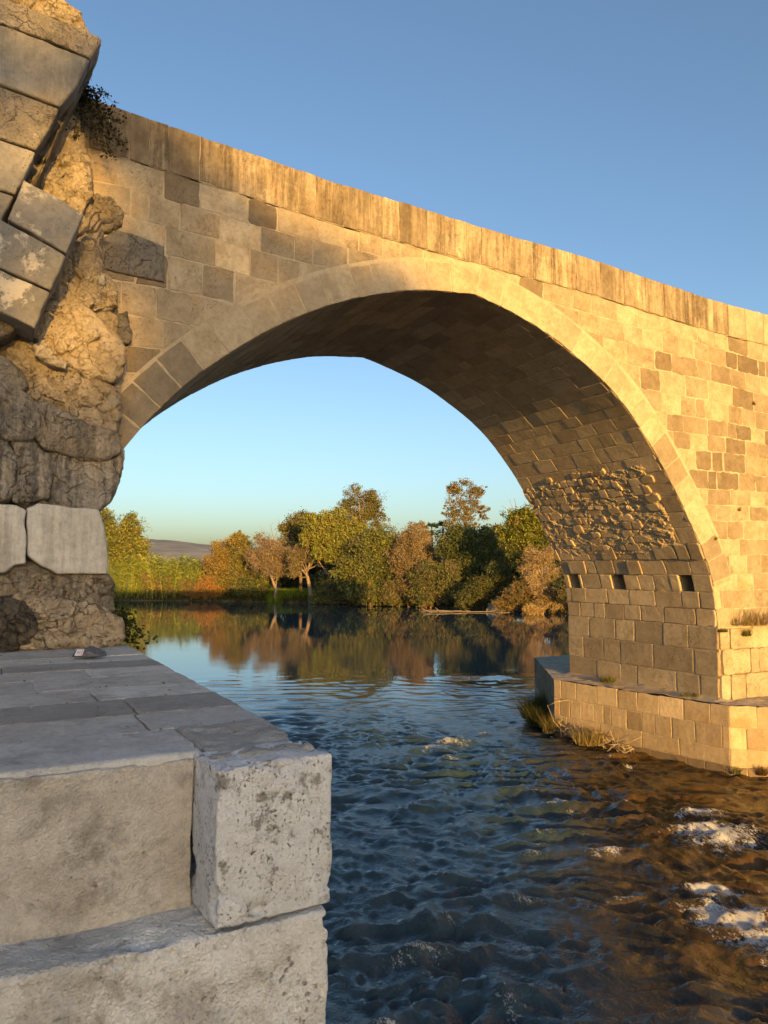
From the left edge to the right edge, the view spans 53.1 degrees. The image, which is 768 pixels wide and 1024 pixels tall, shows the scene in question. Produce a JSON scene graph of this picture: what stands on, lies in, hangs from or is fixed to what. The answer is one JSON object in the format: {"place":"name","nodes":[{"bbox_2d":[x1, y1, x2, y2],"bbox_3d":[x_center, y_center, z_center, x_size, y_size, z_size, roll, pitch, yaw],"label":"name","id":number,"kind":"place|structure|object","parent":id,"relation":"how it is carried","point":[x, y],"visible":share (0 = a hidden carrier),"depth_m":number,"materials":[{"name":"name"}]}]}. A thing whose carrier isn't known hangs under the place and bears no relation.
{"place":"outdoors","nodes":[
{"label":"outdoors","id":0,"kind":"place"},
{"bbox_2d":[108,538,550,570],"bbox_3d":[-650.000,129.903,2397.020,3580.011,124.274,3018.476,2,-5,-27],"label":"hills","id":1,"kind":"structure","parent":0,"point":[172,548],"depth_m":1912.57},
{"bbox_2d":[107,571,567,612],"bbox_3d":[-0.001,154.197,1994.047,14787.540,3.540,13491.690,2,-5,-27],"label":"ground","id":2,"kind":"structure","parent":0,"point":[296,601],"depth_m":98.56,"materials":[{"name":"green plant"}]},
{"bbox_2d":[99,507,154,589],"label":"leafy tree","id":3,"kind":"object","parent":2,"relation":"on","point":[122,537],"visible":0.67,"depth_m":103.17,"materials":[{"name":"green plant"}]},
{"bbox_2d":[108,551,153,598],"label":"reed clump","id":4,"kind":"object","parent":2,"relation":"on","point":[118,580],"visible":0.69,"depth_m":101.28,"materials":[{"name":"green plant"}]},
{"bbox_2d":[109,553,156,597],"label":"reed clump","id":5,"kind":"object","parent":2,"relation":"on","point":[144,557],"visible":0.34,"depth_m":101.64,"materials":[{"name":"green plant"}]},
{"bbox_2d":[128,554,183,598],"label":"reed clump","id":6,"kind":"object","parent":2,"relation":"on","point":[139,581],"visible":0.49,"depth_m":101.02,"materials":[{"name":"green plant"}]},
{"bbox_2d":[0,644,327,1023],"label":"stone platform","id":7,"kind":"structure","parent":2,"relation":"on","point":[103,920],"depth_m":3.96,"materials":[{"name":"grey stone"}]},
{"bbox_2d":[0,594,125,652],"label":"base rock","id":8,"kind":"object","parent":7,"relation":"on","point":[34,622],"visible":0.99,"depth_m":9.56,"materials":[{"name":"grey stone"}]},
{"bbox_2d":[0,115,163,611],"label":"ruined pier","id":9,"kind":"structure","parent":8,"relation":"on","point":[62,454],"depth_m":9.91,"materials":[{"name":"stone"}]},
{"bbox_2d":[0,0,100,346],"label":"leaning masonry","id":10,"kind":"object","parent":9,"relation":"on","point":[49,51],"visible":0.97,"depth_m":9.49,"materials":[{"name":"stone"}]},
{"bbox_2d":[0,181,83,340],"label":"slipped masonry","id":11,"kind":"object","parent":10,"relation":"attached to","point":[39,232],"visible":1,"depth_m":9.21,"materials":[{"name":"grey stone"}]},
{"bbox_2d":[76,211,113,238],"bbox_3d":[-3.895,-3.527,10.051,0.668,0.888,0.086,2,-5,-24],"label":"woody root","id":12,"kind":"object","parent":11,"relation":"attached to","point":[86,229],"visible":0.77,"depth_m":10.10,"materials":[{"name":"brown plant"}]},
{"bbox_2d":[65,79,127,160],"bbox_3d":[-3.890,-5.338,10.474,0.855,1.091,0.374,2,-5,-27],"label":"caper shrub","id":13,"kind":"object","parent":9,"relation":"on","point":[85,99],"visible":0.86,"depth_m":10.45,"materials":[{"name":"green plant"}]},
{"bbox_2d":[85,87,118,103],"bbox_3d":[-3.862,-5.713,10.491,0.464,0.188,0.105,2,-5,-27],"label":"caper shrub","id":14,"kind":"object","parent":13,"relation":"attached to","point":[106,93],"visible":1,"depth_m":10.50,"materials":[{"name":"green plant"}]},
{"bbox_2d":[72,646,106,657],"bbox_3d":[-3.343,1.582,8.721,0.379,0.126,0.254,1,-4,-12],"label":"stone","id":15,"kind":"object","parent":7,"relation":"on","point":[90,652],"visible":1,"depth_m":8.63,"materials":[{"name":"stone"}]},
{"bbox_2d":[0,650,234,741],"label":"grit","id":16,"kind":"object","parent":7,"relation":"on","point":[95,687],"visible":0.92,"depth_m":6.17,"materials":[{"name":"stone"}]},
{"bbox_2d":[111,601,157,649],"bbox_3d":[-3.415,1.547,10.335,0.694,0.692,0.352,-1,-4,11],"label":"trailing plant","id":17,"kind":"object","parent":7,"relation":"hanging from","point":[127,622],"visible":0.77,"depth_m":10.32,"materials":[{"name":"green plant"}]},
{"bbox_2d":[191,741,331,927],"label":"corner block","id":18,"kind":"structure","parent":7,"relation":"attached to","point":[262,842],"depth_m":4.01,"materials":[{"name":"stone"}]},
{"bbox_2d":[136,570,196,595],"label":"autumn bush","id":19,"kind":"object","parent":2,"relation":"on","point":[184,587],"visible":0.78,"depth_m":100.92,"materials":[{"name":"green plant"}]},
{"bbox_2d":[146,553,193,598],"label":"reed clump","id":20,"kind":"object","parent":2,"relation":"on","point":[173,574],"visible":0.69,"depth_m":101.48,"materials":[{"name":"green plant"}]},
{"bbox_2d":[164,555,203,594],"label":"reed clump","id":21,"kind":"object","parent":2,"relation":"on","point":[187,570],"visible":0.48,"depth_m":102.20,"materials":[{"name":"green plant"}]},
{"bbox_2d":[181,557,205,588],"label":"reed clump","id":22,"kind":"object","parent":2,"relation":"on","point":[200,568],"visible":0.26,"depth_m":102.08,"materials":[{"name":"green plant"}]},
{"bbox_2d":[185,573,223,599],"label":"autumn bush","id":23,"kind":"object","parent":2,"relation":"on","point":[203,588],"visible":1,"depth_m":99.07,"materials":[{"name":"orange plant"}]},
{"bbox_2d":[199,539,234,596],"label":"autumn tree","id":24,"kind":"object","parent":2,"relation":"on","point":[216,565],"visible":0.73,"depth_m":100.04,"materials":[{"name":"orange plant"}]},
{"bbox_2d":[216,530,260,595],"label":"autumn tree","id":25,"kind":"object","parent":2,"relation":"on","point":[238,544],"visible":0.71,"depth_m":99.18,"materials":[{"name":"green plant"}]},
{"bbox_2d":[231,570,271,597],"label":"dark bush","id":26,"kind":"object","parent":2,"relation":"on","point":[258,584],"visible":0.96,"depth_m":97.00,"materials":[{"name":"green plant"}]},
{"bbox_2d":[252,547,282,587],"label":"backdrop tree","id":27,"kind":"object","parent":2,"relation":"on","point":[266,571],"depth_m":117.28,"materials":[{"name":"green plant"}]},
{"bbox_2d":[243,531,293,600],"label":"bare tree","id":28,"kind":"object","parent":2,"relation":"on","point":[266,553],"visible":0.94,"depth_m":95.39,"materials":[{"name":"brown plant"}]},
{"bbox_2d":[255,521,283,548],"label":"dead tree","id":29,"kind":"object","parent":2,"relation":"on","point":[272,533],"visible":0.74,"depth_m":97.06,"materials":[{"name":"grey wood"}]},
{"bbox_2d":[264,587,315,601],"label":"bright grass","id":30,"kind":"structure","parent":2,"relation":"on","point":[285,592],"depth_m":95.92,"materials":[{"name":"green plant"}]},
{"bbox_2d":[270,560,326,587],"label":"backdrop tree","id":31,"kind":"object","parent":2,"relation":"on","point":[285,582],"visible":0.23,"depth_m":116.19,"materials":[{"name":"green plant"}]},
{"bbox_2d":[275,506,324,590],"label":"dark tree","id":32,"kind":"object","parent":2,"relation":"on","point":[291,530],"visible":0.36,"depth_m":100.35,"materials":[{"name":"green plant"}]},
{"bbox_2d":[282,541,324,602],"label":"bare tree","id":33,"kind":"object","parent":2,"relation":"on","point":[301,559],"visible":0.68,"depth_m":92.42,"materials":[{"name":"brown plant"}]},
{"bbox_2d":[306,576,355,603],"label":"dark bush","id":34,"kind":"object","parent":2,"relation":"on","point":[332,593],"visible":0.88,"depth_m":89.00,"materials":[{"name":"green plant"}]},
{"bbox_2d":[298,506,369,603],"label":"willow tree","id":35,"kind":"object","parent":2,"relation":"on","point":[332,532],"visible":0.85,"depth_m":90.19,"materials":[{"name":"green plant"}]},
{"bbox_2d":[303,560,375,589],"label":"backdrop tree","id":36,"kind":"object","parent":2,"relation":"on","point":[324,575],"visible":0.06,"depth_m":111.01,"materials":[{"name":"green plant"}]},
{"bbox_2d":[336,483,389,531],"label":"poplar tree","id":37,"kind":"object","parent":2,"relation":"on","point":[371,509],"visible":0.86,"depth_m":95.92,"materials":[{"name":"green plant"}]},
{"bbox_2d":[325,521,402,605],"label":"leafy tree","id":38,"kind":"object","parent":2,"relation":"on","point":[368,558],"visible":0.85,"depth_m":85.02,"materials":[{"name":"green plant"}]},
{"bbox_2d":[376,575,425,606],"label":"dark bush","id":39,"kind":"object","parent":2,"relation":"on","point":[394,600],"visible":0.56,"depth_m":83.50,"materials":[{"name":"green plant"}]},
{"bbox_2d":[381,521,432,606],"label":"autumn tree","id":40,"kind":"object","parent":2,"relation":"on","point":[405,552],"visible":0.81,"depth_m":83.39,"materials":[{"name":"brown plant"}]},
{"bbox_2d":[380,527,435,578],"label":"backdrop tree","id":41,"kind":"object","parent":2,"relation":"on","point":[397,538],"depth_m":103.62,"materials":[{"name":"green plant"}]},
{"bbox_2d":[73,99,767,777],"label":"stone bridge","id":42,"kind":"structure","parent":2,"relation":"on","point":[617,417],"depth_m":15.49,"materials":[{"name":"stone"}]},
{"bbox_2d":[502,689,547,718],"bbox_3d":[4.289,5.078,20.430,2.367,0.750,2.582,-1,-5,17],"label":"green bank weed","id":43,"kind":"object","parent":42,"relation":"attached to","point":[541,698],"visible":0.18,"depth_m":20.30,"materials":[{"name":"green plant"}]},
{"bbox_2d":[532,712,560,733],"bbox_3d":[4.098,5.088,18.642,1.120,0.500,1.156,2,-5,-27],"label":"green bank weed","id":44,"kind":"object","parent":42,"relation":"attached to","point":[547,726],"visible":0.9,"depth_m":18.52,"materials":[{"name":"green plant"}]},
{"bbox_2d":[598,675,614,682],"bbox_3d":[5.318,3.926,18.137,0.501,0.169,0.477,2,-5,-27],"label":"green weed","id":45,"kind":"object","parent":42,"relation":"on","point":[606,679],"visible":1,"depth_m":18.11,"materials":[{"name":"green plant"}]},
{"bbox_2d":[678,692,700,696],"bbox_3d":[6.408,3.812,16.091,0.458,0.090,0.380,0,-4,4],"label":"green weed","id":46,"kind":"object","parent":42,"relation":"on","point":[686,695],"visible":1,"depth_m":16.07,"materials":[{"name":"green plant"}]},
{"bbox_2d":[741,628,753,635],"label":"green weed","id":47,"kind":"object","parent":42,"relation":"attached to","point":[745,632],"visible":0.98,"depth_m":16.01,"materials":[{"name":"green plant"}]},
{"bbox_2d":[730,608,767,625],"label":"dry weeds","id":48,"kind":"object","parent":42,"relation":"on","point":[755,621],"visible":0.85,"depth_m":15.94,"materials":[{"name":"beige plant"}]},
{"bbox_2d":[417,520,441,564],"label":"bare tree","id":49,"kind":"object","parent":2,"relation":"on","point":[427,545],"visible":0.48,"depth_m":87.71,"materials":[{"name":"brown plant"}]},
{"bbox_2d":[424,521,438,549],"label":"palm tree","id":50,"kind":"object","parent":2,"relation":"on","point":[434,524],"visible":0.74,"depth_m":93.74,"materials":[{"name":"green plant"}]},
{"bbox_2d":[403,555,470,607],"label":"dark tree","id":51,"kind":"object","parent":2,"relation":"on","point":[432,580],"visible":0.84,"depth_m":81.08,"materials":[{"name":"green plant"}]},
{"bbox_2d":[421,527,453,562],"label":"backdrop tree","id":52,"kind":"object","parent":2,"relation":"on","point":[435,547],"visible":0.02,"depth_m":103.44,"materials":[{"name":"green plant"}]},
{"bbox_2d":[435,521,448,563],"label":"palm tree","id":53,"kind":"object","parent":2,"relation":"on","point":[440,523],"visible":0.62,"depth_m":94.89,"materials":[{"name":"green plant"}]},
{"bbox_2d":[441,478,490,530],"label":"poplar tree","id":54,"kind":"object","parent":2,"relation":"on","point":[453,489],"visible":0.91,"depth_m":92.08,"materials":[{"name":"green plant"}]},
{"bbox_2d":[435,523,508,587],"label":"dark tree","id":55,"kind":"object","parent":2,"relation":"on","point":[470,549],"visible":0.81,"depth_m":83.05,"materials":[{"name":"green plant"}]},
{"bbox_2d":[450,557,515,610],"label":"dark bush","id":56,"kind":"object","parent":2,"relation":"on","point":[494,582],"visible":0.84,"depth_m":76.13,"materials":[{"name":"green plant"}]},
{"bbox_2d":[489,522,523,589],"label":"backdrop tree","id":57,"kind":"object","parent":2,"relation":"on","point":[517,573],"visible":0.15,"depth_m":90.75,"materials":[{"name":"green plant"}]},
{"bbox_2d":[494,503,554,605],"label":"leafy tree","id":58,"kind":"object","parent":2,"relation":"on","point":[523,527],"visible":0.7,"depth_m":73.49,"materials":[{"name":"green plant"}]},
{"bbox_2d":[488,575,560,611],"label":"autumn bush","id":59,"kind":"object","parent":2,"relation":"on","point":[517,594],"visible":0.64,"depth_m":71.18,"materials":[{"name":"brown plant"}]},
{"bbox_2d":[516,543,567,613],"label":"dry shrub","id":60,"kind":"object","parent":2,"relation":"on","point":[535,565],"visible":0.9,"depth_m":70.49,"materials":[{"name":"brown plant"}]},
{"bbox_2d":[544,558,563,590],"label":"backdrop tree","id":61,"kind":"object","parent":2,"relation":"on","point":[555,561],"depth_m":84.84,"materials":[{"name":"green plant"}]},
{"bbox_2d":[549,578,567,605],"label":"dark bush","id":62,"kind":"object","parent":2,"relation":"on","point":[560,589],"visible":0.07,"depth_m":68.39,"materials":[{"name":"green plant"}]},
{"bbox_2d":[65,0,767,549],"label":"sky","id":63,"kind":"structure","parent":0,"point":[631,136],"materials":[{"name":"blue"}]},
{"bbox_2d":[114,600,767,1023],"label":"river","id":64,"kind":"structure","parent":0,"point":[496,858],"depth_m":11.68,"materials":[{"name":"liquid"}]},
{"bbox_2d":[421,608,512,612],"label":"driftwood","id":65,"kind":"object","parent":64,"relation":"on","point":[437,610],"visible":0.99,"depth_m":72.64,"materials":[{"name":"brown wood"}]},
{"bbox_2d":[486,603,502,611],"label":"boulder","id":66,"kind":"object","parent":64,"relation":"in","point":[490,608],"visible":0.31,"depth_m":72.69,"materials":[{"name":"stone"}]},
{"bbox_2d":[521,603,544,614],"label":"autumn bush","id":67,"kind":"object","parent":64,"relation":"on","point":[531,609],"visible":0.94,"depth_m":69.53,"materials":[{"name":"orange plant"}]},
{"bbox_2d":[517,700,551,727],"bbox_3d":[4.254,5.137,19.687,2.059,0.620,1.919,2,-5,-27],"label":"green bank weed","id":68,"kind":"object","parent":64,"relation":"on","point":[533,721],"visible":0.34,"depth_m":19.48,"materials":[{"name":"green plant"}]},
{"bbox_2d":[567,721,609,746],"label":"dry weeds","id":69,"kind":"object","parent":64,"relation":"on","point":[580,740],"visible":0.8,"depth_m":17.38,"materials":[{"name":"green plant"}]},
{"bbox_2d":[547,700,640,753],"bbox_3d":[4.772,4.943,17.600,0.610,1.015,2.644,3,-5,-31],"label":"branch debris","id":70,"kind":"object","parent":64,"relation":"on","point":[603,743],"visible":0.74,"depth_m":17.32,"materials":[{"name":"brown wood"}]},
{"bbox_2d":[731,766,743,773],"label":"green weed","id":71,"kind":"object","parent":64,"relation":"on","point":[736,771],"visible":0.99,"depth_m":15.00,"materials":[{"name":"green plant"}]},
{"bbox_2d":[753,763,767,775],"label":"brown weed","id":72,"kind":"object","parent":64,"relation":"on","point":[762,772],"visible":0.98,"depth_m":14.89,"materials":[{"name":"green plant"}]}
]}

